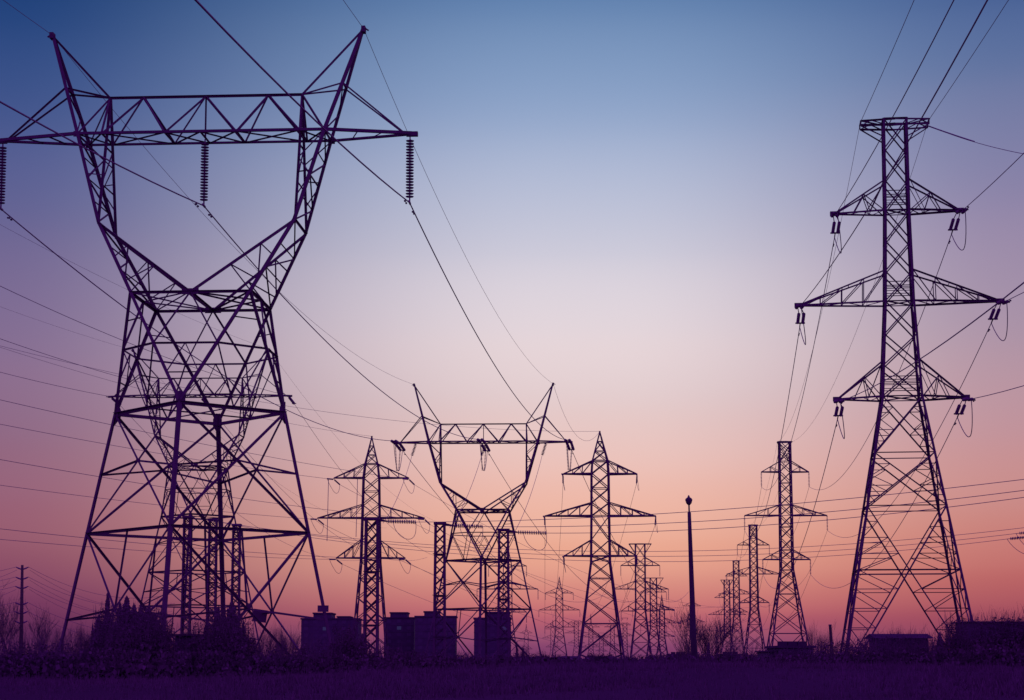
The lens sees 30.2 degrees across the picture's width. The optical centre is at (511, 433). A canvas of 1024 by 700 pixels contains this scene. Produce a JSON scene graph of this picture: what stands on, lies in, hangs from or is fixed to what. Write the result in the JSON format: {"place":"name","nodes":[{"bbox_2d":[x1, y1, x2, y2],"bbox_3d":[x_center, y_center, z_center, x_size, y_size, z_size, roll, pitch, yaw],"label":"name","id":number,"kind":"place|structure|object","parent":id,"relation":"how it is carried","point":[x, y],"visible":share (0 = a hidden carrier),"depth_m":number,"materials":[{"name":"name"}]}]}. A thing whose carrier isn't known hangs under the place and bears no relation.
{"place":"outdoors","nodes":[
{"label":"outdoors","id":0,"kind":"place"},
{"bbox_2d":[478,549,536,655],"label":"transmission tower","id":1,"kind":"structure","parent":0,"point":[518,588],"depth_m":495.86,"materials":[{"name":"metal"}]},
{"bbox_2d":[0,653,1023,699],"bbox_3d":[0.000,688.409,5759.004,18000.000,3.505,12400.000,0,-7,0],"label":"ground","id":2,"kind":"structure","parent":0,"point":[727,686],"depth_m":52.76,"materials":[{"name":"black plant"}]},
{"bbox_2d":[0,603,20,652],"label":"bare tree","id":3,"kind":"object","parent":2,"relation":"on","point":[7,632],"visible":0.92,"depth_m":184.58,"materials":[{"name":"brown plant"}]},
{"bbox_2d":[0,585,24,653],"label":"bare tree","id":4,"kind":"object","parent":2,"relation":"on","point":[2,607],"visible":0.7,"depth_m":188.13,"materials":[{"name":"brown plant"}]},
{"bbox_2d":[15,565,28,653],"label":"utility pole","id":5,"kind":"object","parent":2,"relation":"on","point":[22,587],"visible":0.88,"depth_m":201.23,"materials":[{"name":"brown wood"}]},
{"bbox_2d":[6,620,54,652],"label":"bare tree","id":6,"kind":"object","parent":2,"relation":"on","point":[29,638],"visible":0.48,"depth_m":178.77,"materials":[{"name":"brown plant"}]},
{"bbox_2d":[23,600,58,650],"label":"bare tree","id":7,"kind":"object","parent":2,"relation":"on","point":[40,626],"visible":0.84,"depth_m":194.32,"materials":[{"name":"brown plant"}]},
{"bbox_2d":[25,621,74,656],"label":"bare tree","id":8,"kind":"object","parent":2,"relation":"on","point":[56,633],"visible":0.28,"depth_m":186.84,"materials":[{"name":"brown plant"}]},
{"bbox_2d":[55,622,90,653],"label":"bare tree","id":9,"kind":"object","parent":2,"relation":"on","point":[75,642],"visible":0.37,"depth_m":183.60,"materials":[{"name":"brown plant"}]},
{"bbox_2d":[68,623,90,648],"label":"bare tree","id":10,"kind":"object","parent":2,"relation":"on","point":[81,636],"visible":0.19,"depth_m":198.53,"materials":[{"name":"brown plant"}]},
{"bbox_2d":[102,592,111,663],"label":"evergreen tree","id":11,"kind":"object","parent":2,"relation":"on","point":[107,604],"visible":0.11,"depth_m":91.54,"materials":[{"name":"green plant"}]},
{"bbox_2d":[120,596,132,626],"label":"evergreen tree","id":12,"kind":"object","parent":2,"relation":"on","point":[126,600],"visible":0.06,"depth_m":92.54,"materials":[{"name":"green plant"}]},
{"bbox_2d":[0,598,347,681],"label":"shrub thicket","id":13,"kind":"object","parent":2,"relation":"on","point":[142,648],"visible":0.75,"depth_m":86.04,"materials":[{"name":"black plant"}]},
{"bbox_2d":[180,516,193,633],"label":"lattice column","id":14,"kind":"structure","parent":2,"relation":"on","point":[188,604],"depth_m":227.42,"materials":[{"name":"metal"}]},
{"bbox_2d":[173,634,200,659],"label":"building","id":15,"kind":"structure","parent":2,"relation":"on","point":[183,636],"depth_m":96.42,"materials":[{"name":"concrete"}]},
{"bbox_2d":[108,348,295,649],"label":"transmission tower","id":16,"kind":"structure","parent":2,"relation":"on","point":[164,442],"depth_m":264.53,"materials":[{"name":"metal"}]},
{"bbox_2d":[1,339,196,396],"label":"overhead wire","id":17,"kind":"object","parent":16,"relation":"attached to","point":[91,368],"visible":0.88,"depth_m":225.71,"materials":[{"name":"metal"}]},
{"bbox_2d":[0,286,287,396],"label":"overhead wire","id":18,"kind":"object","parent":16,"relation":"attached to","point":[118,338],"visible":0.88,"depth_m":198.47,"materials":[{"name":"metal"}]},
{"bbox_2d":[0,25,417,655],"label":"transmission tower","id":19,"kind":"structure","parent":2,"relation":"on","point":[180,403],"depth_m":113.87,"materials":[{"name":"metal"}]},
{"bbox_2d":[0,101,202,206],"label":"overhead wire","id":20,"kind":"object","parent":19,"relation":"attached to","point":[26,116],"visible":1,"depth_m":93.89,"materials":[{"name":"metal"}]},
{"bbox_2d":[3,210,390,440],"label":"overhead wire","id":21,"kind":"object","parent":19,"relation":"hanging from","point":[9,217],"visible":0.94,"depth_m":139.85,"materials":[{"name":"metal"}]},
{"bbox_2d":[68,55,408,382],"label":"overhead wire","id":22,"kind":"object","parent":19,"relation":"attached to","point":[208,219],"visible":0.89,"depth_m":152.27,"materials":[{"name":"metal"}]},
{"bbox_2d":[194,0,409,203],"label":"overhead wire","id":23,"kind":"object","parent":19,"relation":"attached to","point":[256,62],"visible":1,"depth_m":79.00,"materials":[{"name":"metal"}]},
{"bbox_2d":[205,208,479,439],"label":"overhead wire","id":24,"kind":"object","parent":19,"relation":"hanging from","point":[210,215],"visible":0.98,"depth_m":144.00,"materials":[{"name":"metal"}]},
{"bbox_2d":[366,35,551,382],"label":"overhead wire","id":25,"kind":"object","parent":19,"relation":"attached to","point":[439,202],"visible":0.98,"depth_m":146.42,"materials":[{"name":"metal"}]},
{"bbox_2d":[410,204,565,439],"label":"overhead wire","id":26,"kind":"object","parent":19,"relation":"hanging from","point":[413,212],"visible":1,"depth_m":139.36,"materials":[{"name":"metal"}]},
{"bbox_2d":[206,519,217,624],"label":"lattice column","id":27,"kind":"structure","parent":2,"relation":"on","point":[214,579],"depth_m":227.51,"materials":[{"name":"metal"}]},
{"bbox_2d":[223,601,238,640],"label":"evergreen tree","id":28,"kind":"object","parent":2,"relation":"on","point":[228,609],"visible":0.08,"depth_m":94.45,"materials":[{"name":"green plant"}]},
{"bbox_2d":[230,524,241,615],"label":"lattice column","id":29,"kind":"structure","parent":2,"relation":"on","point":[233,578],"depth_m":227.46,"materials":[{"name":"metal"}]},
{"bbox_2d":[246,626,276,657],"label":"bare tree","id":30,"kind":"object","parent":2,"relation":"on","point":[269,641],"visible":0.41,"depth_m":173.18,"materials":[{"name":"brown plant"}]},
{"bbox_2d":[252,627,291,657],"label":"bare tree","id":31,"kind":"object","parent":2,"relation":"on","point":[274,641],"visible":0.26,"depth_m":177.28,"materials":[{"name":"brown plant"}]},
{"bbox_2d":[266,618,309,654],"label":"bare tree","id":32,"kind":"object","parent":2,"relation":"on","point":[286,639],"visible":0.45,"depth_m":180.88,"materials":[{"name":"brown plant"}]},
{"bbox_2d":[275,631,321,654],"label":"bare tree","id":33,"kind":"object","parent":2,"relation":"on","point":[303,642],"visible":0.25,"depth_m":184.24,"materials":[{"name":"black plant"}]},
{"bbox_2d":[300,612,361,661],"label":"apartment building","id":34,"kind":"structure","parent":2,"relation":"on","point":[317,628],"depth_m":696.52,"materials":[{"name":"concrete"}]},
{"bbox_2d":[310,436,429,658],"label":"transmission tower","id":35,"kind":"structure","parent":2,"relation":"on","point":[361,557],"depth_m":279.19,"materials":[{"name":"metal"}]},
{"bbox_2d":[0,539,301,558],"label":"overhead wire","id":36,"kind":"object","parent":35,"relation":"attached to","point":[128,549],"visible":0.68,"depth_m":215.24,"materials":[{"name":"metal"}]},
{"bbox_2d":[1,485,303,518],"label":"overhead wire","id":37,"kind":"object","parent":35,"relation":"attached to","point":[144,503],"visible":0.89,"depth_m":226.73,"materials":[{"name":"metal"}]},
{"bbox_2d":[1,424,326,478],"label":"overhead wire","id":38,"kind":"object","parent":35,"relation":"attached to","point":[135,449],"visible":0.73,"depth_m":218.32,"materials":[{"name":"metal"}]},
{"bbox_2d":[0,347,365,435],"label":"overhead wire","id":39,"kind":"object","parent":35,"relation":"attached to","point":[161,394],"visible":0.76,"depth_m":226.16,"materials":[{"name":"metal"}]},
{"bbox_2d":[4,529,373,558],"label":"overhead wire","id":40,"kind":"object","parent":35,"relation":"attached to","point":[175,546],"visible":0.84,"depth_m":206.03,"materials":[{"name":"metal"}]},
{"bbox_2d":[2,400,401,478],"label":"overhead wire","id":41,"kind":"object","parent":35,"relation":"attached to","point":[181,439],"visible":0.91,"depth_m":205.58,"materials":[{"name":"metal"}]},
{"bbox_2d":[0,459,413,518],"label":"overhead wire","id":42,"kind":"object","parent":35,"relation":"attached to","point":[193,491],"visible":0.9,"depth_m":206.25,"materials":[{"name":"metal"}]},
{"bbox_2d":[341,485,736,607],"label":"overhead wire","id":43,"kind":"object","parent":35,"relation":"attached to","point":[531,574],"visible":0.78,"depth_m":370.06,"materials":[{"name":"metal"}]},
{"bbox_2d":[340,532,738,631],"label":"overhead wire","id":44,"kind":"object","parent":35,"relation":"attached to","point":[522,606],"visible":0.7,"depth_m":374.13,"materials":[{"name":"metal"}]},
{"bbox_2d":[415,485,781,607],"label":"overhead wire","id":45,"kind":"object","parent":35,"relation":"attached to","point":[579,570],"visible":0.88,"depth_m":354.28,"materials":[{"name":"metal"}]},
{"bbox_2d":[362,517,415,650],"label":"lattice column","id":46,"kind":"structure","parent":2,"relation":"on","point":[365,624],"depth_m":205.24,"materials":[{"name":"metal"}]},
{"bbox_2d":[451,479,1023,521],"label":"overhead wire","id":47,"kind":"object","parent":46,"relation":"attached to","point":[731,508],"visible":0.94,"depth_m":177.04,"materials":[{"name":"metal"}]},
{"bbox_2d":[384,612,414,660],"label":"apartment building","id":48,"kind":"structure","parent":2,"relation":"on","point":[400,628],"depth_m":716.20,"materials":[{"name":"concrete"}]},
{"bbox_2d":[414,611,457,660],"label":"apartment building","id":49,"kind":"structure","parent":2,"relation":"on","point":[422,626],"depth_m":696.22,"materials":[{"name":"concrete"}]},
{"bbox_2d":[432,522,482,666],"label":"lattice column","id":50,"kind":"structure","parent":2,"relation":"on","point":[443,577],"depth_m":205.04,"materials":[{"name":"metal"}]},
{"bbox_2d":[483,490,1023,526],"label":"overhead wire","id":51,"kind":"object","parent":50,"relation":"attached to","point":[748,518],"visible":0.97,"depth_m":179.21,"materials":[{"name":"metal"}]},
{"bbox_2d":[390,383,574,661],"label":"transmission tower","id":52,"kind":"structure","parent":2,"relation":"on","point":[537,442],"depth_m":259.72,"materials":[{"name":"metal"}]},
{"bbox_2d":[2,346,592,431],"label":"overhead wire","id":53,"kind":"object","parent":52,"relation":"attached to","point":[303,408],"visible":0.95,"depth_m":237.98,"materials":[{"name":"metal"}]},
{"bbox_2d":[403,451,601,601],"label":"overhead wire","id":54,"kind":"object","parent":52,"relation":"attached to","point":[472,535],"visible":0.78,"depth_m":310.66,"materials":[{"name":"metal"}]},
{"bbox_2d":[488,452,639,601],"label":"overhead wire","id":55,"kind":"object","parent":52,"relation":"attached to","point":[541,534],"visible":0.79,"depth_m":316.23,"materials":[{"name":"metal"}]},
{"bbox_2d":[572,451,681,601],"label":"overhead wire","id":56,"kind":"object","parent":52,"relation":"attached to","point":[611,534],"visible":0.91,"depth_m":324.32,"materials":[{"name":"metal"}]},
{"bbox_2d":[473,612,511,661],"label":"apartment building","id":57,"kind":"structure","parent":2,"relation":"on","point":[491,634],"depth_m":686.13,"materials":[{"name":"concrete"}]},
{"bbox_2d":[496,528,546,660],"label":"lattice column","id":58,"kind":"structure","parent":2,"relation":"on","point":[507,598],"depth_m":204.88,"materials":[{"name":"metal"}]},
{"bbox_2d":[329,619,754,673],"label":"shrub thicket","id":59,"kind":"object","parent":2,"relation":"on","point":[357,658],"visible":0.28,"depth_m":87.52,"materials":[{"name":"black plant"}]},
{"bbox_2d":[538,577,579,661],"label":"transmission tower","id":60,"kind":"structure","parent":2,"relation":"on","point":[562,605],"depth_m":746.20,"materials":[{"name":"metal"}]},
{"bbox_2d":[543,431,657,661],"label":"transmission tower","id":61,"kind":"structure","parent":2,"relation":"on","point":[608,555],"depth_m":277.96,"materials":[{"name":"metal"}]},
{"bbox_2d":[600,497,1023,532],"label":"overhead wire","id":62,"kind":"object","parent":61,"relation":"attached to","point":[801,522],"visible":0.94,"depth_m":177.74,"materials":[{"name":"metal"}]},
{"bbox_2d":[612,543,668,658],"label":"transmission tower","id":63,"kind":"structure","parent":2,"relation":"on","point":[645,601],"depth_m":517.02,"materials":[{"name":"metal"}]},
{"bbox_2d":[632,578,674,656],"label":"transmission tower","id":64,"kind":"structure","parent":2,"relation":"on","point":[656,616],"depth_m":736.46,"materials":[{"name":"metal"}]},
{"bbox_2d":[669,631,697,659],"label":"bare tree","id":65,"kind":"object","parent":2,"relation":"on","point":[678,652],"visible":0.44,"depth_m":176.66,"materials":[{"name":"black plant"}]},
{"bbox_2d":[685,495,696,658],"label":"street lamp","id":66,"kind":"object","parent":2,"relation":"on","point":[688,499],"visible":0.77,"depth_m":119.57,"materials":[{"name":"metal"}]},
{"bbox_2d":[653,598,753,658],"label":"bare tree","id":67,"kind":"object","parent":2,"relation":"on","point":[706,639],"visible":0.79,"depth_m":173.83,"materials":[{"name":"black plant"}]},
{"bbox_2d":[698,621,742,656],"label":"bare tree","id":68,"kind":"object","parent":2,"relation":"on","point":[729,642],"visible":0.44,"depth_m":178.88,"materials":[{"name":"black plant"}]},
{"bbox_2d":[719,561,752,655],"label":"transmission tower","id":69,"kind":"structure","parent":2,"relation":"on","point":[739,608],"depth_m":757.24,"materials":[{"name":"black metal"}]},
{"bbox_2d":[730,638,759,658],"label":"bare tree","id":70,"kind":"object","parent":2,"relation":"on","point":[752,649],"visible":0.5,"depth_m":198.56,"materials":[{"name":"black plant"}]},
{"bbox_2d":[726,524,778,655],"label":"transmission tower","id":71,"kind":"structure","parent":2,"relation":"on","point":[751,581],"depth_m":528.79,"materials":[{"name":"metal"}]},
{"bbox_2d":[755,650,777,662],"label":"building","id":72,"kind":"structure","parent":2,"relation":"on","point":[764,653],"depth_m":153.20,"materials":[{"name":"concrete"}]},
{"bbox_2d":[744,441,827,650],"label":"transmission tower","id":73,"kind":"structure","parent":2,"relation":"on","point":[790,527],"depth_m":346.31,"materials":[{"name":"metal"}]},
{"bbox_2d":[765,641,815,659],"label":"building","id":74,"kind":"structure","parent":2,"relation":"on","point":[789,645],"depth_m":149.05,"materials":[{"name":"concrete"}]},
{"bbox_2d":[803,619,841,656],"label":"bare tree","id":75,"kind":"object","parent":2,"relation":"on","point":[819,640],"visible":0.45,"depth_m":188.72,"materials":[{"name":"black plant"}]},
{"bbox_2d":[731,610,1023,666],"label":"shrub thicket","id":76,"kind":"object","parent":2,"relation":"on","point":[1004,648],"visible":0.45,"depth_m":98.49,"materials":[{"name":"black plant"}]},
{"bbox_2d":[865,634,932,653],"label":"building","id":77,"kind":"structure","parent":2,"relation":"on","point":[899,636],"depth_m":111.72,"materials":[{"name":"concrete"}]},
{"bbox_2d":[794,117,1008,652],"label":"transmission tower","id":78,"kind":"structure","parent":2,"relation":"on","point":[912,304],"depth_m":136.02,"materials":[{"name":"metal"}]},
{"bbox_2d":[747,328,799,537],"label":"overhead wire","id":79,"kind":"object","parent":78,"relation":"hanging from","point":[782,430],"visible":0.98,"depth_m":170.46,"materials":[{"name":"metal"}]},
{"bbox_2d":[764,239,834,489],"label":"overhead wire","id":80,"kind":"object","parent":78,"relation":"attached to","point":[811,357],"visible":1,"depth_m":173.05,"materials":[{"name":"metal"}]},
{"bbox_2d":[763,421,836,587],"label":"overhead wire","id":81,"kind":"object","parent":78,"relation":"hanging from","point":[815,502],"visible":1,"depth_m":166.51,"materials":[{"name":"metal"}]},
{"bbox_2d":[778,131,858,441],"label":"overhead wire","id":82,"kind":"object","parent":78,"relation":"attached to","point":[830,271],"visible":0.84,"depth_m":174.41,"materials":[{"name":"metal"}]},
{"bbox_2d":[796,132,924,439],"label":"overhead wire","id":83,"kind":"object","parent":78,"relation":"attached to","point":[871,291],"visible":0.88,"depth_m":186.18,"materials":[{"name":"metal"}]},
{"bbox_2d":[810,236,950,489],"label":"overhead wire","id":84,"kind":"object","parent":78,"relation":"attached to","point":[949,241],"visible":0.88,"depth_m":170.53,"materials":[{"name":"metal"}]},
{"bbox_2d":[811,418,956,587],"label":"overhead wire","id":85,"kind":"object","parent":78,"relation":"hanging from","point":[910,507],"visible":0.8,"depth_m":171.03,"materials":[{"name":"metal"}]},
{"bbox_2d":[861,1,913,120],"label":"overhead wire","id":86,"kind":"object","parent":78,"relation":"attached to","point":[888,59],"visible":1,"depth_m":119.50,"materials":[{"name":"metal"}]},
{"bbox_2d":[801,0,987,307],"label":"overhead wire","id":87,"kind":"object","parent":78,"relation":"attached to","point":[910,136],"visible":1,"depth_m":71.68,"materials":[{"name":"metal"}]},
{"bbox_2d":[837,0,953,212],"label":"overhead wire","id":88,"kind":"object","parent":78,"relation":"attached to","point":[838,211],"visible":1,"depth_m":94.43,"materials":[{"name":"metal"}]},
{"bbox_2d":[827,324,990,537],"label":"overhead wire","id":89,"kind":"object","parent":78,"relation":"hanging from","point":[988,330],"visible":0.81,"depth_m":165.52,"materials":[{"name":"metal"}]},
{"bbox_2d":[841,282,1023,403],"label":"overhead wire","id":90,"kind":"object","parent":78,"relation":"attached to","point":[943,342],"visible":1,"depth_m":81.85,"materials":[{"name":"metal"}]},
{"bbox_2d":[928,125,974,141],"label":"overhead wire","id":91,"kind":"object","parent":78,"relation":"attached to","point":[951,134],"visible":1,"depth_m":133.02,"materials":[{"name":"metal"}]},
{"bbox_2d":[929,0,1008,118],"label":"overhead wire","id":92,"kind":"object","parent":78,"relation":"attached to","point":[971,56],"visible":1,"depth_m":119.16,"materials":[{"name":"metal"}]},
{"bbox_2d":[965,153,1023,209],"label":"overhead wire","id":93,"kind":"object","parent":78,"relation":"attached to","point":[992,183],"visible":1,"depth_m":122.20,"materials":[{"name":"metal"}]},
{"bbox_2d":[951,621,1023,654],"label":"building","id":94,"kind":"structure","parent":2,"relation":"on","point":[984,623],"depth_m":109.45,"materials":[{"name":"concrete"}]},
{"bbox_2d":[966,605,1022,620],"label":"bare tree","id":95,"kind":"object","parent":2,"relation":"on","point":[1002,615],"visible":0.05,"depth_m":162.97,"materials":[{"name":"black plant"}]},
{"bbox_2d":[1007,532,1023,553],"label":"transmission tower","id":96,"kind":"structure","parent":2,"relation":"on","point":[1014,538],"depth_m":205.10,"materials":[{"name":"metal"}]},
{"bbox_2d":[192,518,1018,551],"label":"overhead wire","id":97,"kind":"object","parent":96,"relation":"attached to","point":[626,551],"visible":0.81,"depth_m":215.20,"materials":[{"name":"metal"}]},
{"bbox_2d":[217,521,1015,556],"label":"overhead wire","id":98,"kind":"object","parent":96,"relation":"attached to","point":[648,556],"visible":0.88,"depth_m":214.74,"materials":[{"name":"metal"}]},
{"bbox_2d":[241,526,1004,561],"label":"overhead wire","id":99,"kind":"object","parent":96,"relation":"attached to","point":[649,561],"visible":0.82,"depth_m":214.84,"materials":[{"name":"metal"}]},
{"bbox_2d":[0,0,1023,658],"label":"sky","id":100,"kind":"structure","parent":0,"point":[642,194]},
{"bbox_2d":[568,620,586,655],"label":"transmission tower","id":101,"kind":"structure","parent":0,"point":[578,625],"depth_m":1242.21,"materials":[{"name":"black metal"}]},
{"bbox_2d":[579,616,598,654],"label":"transmission tower","id":102,"kind":"structure","parent":0,"point":[588,644],"depth_m":1142.73,"materials":[{"name":"black metal"}]},
{"bbox_2d":[605,621,617,656],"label":"transmission tower","id":103,"kind":"structure","parent":0,"point":[610,626],"depth_m":1341.04,"materials":[{"name":"black metal"}]},
{"bbox_2d":[616,618,631,655],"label":"transmission tower","id":104,"kind":"structure","parent":0,"point":[625,638],"depth_m":1242.20,"materials":[{"name":"black metal"}]},
{"bbox_2d":[645,595,680,658],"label":"transmission tower","id":105,"kind":"structure","parent":0,"point":[666,650],"depth_m":845.21,"materials":[{"name":"metal"}]},
{"bbox_2d":[708,580,745,653],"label":"transmission tower","id":106,"kind":"structure","parent":0,"point":[729,593],"depth_m":796.45,"materials":[{"name":"black metal"}]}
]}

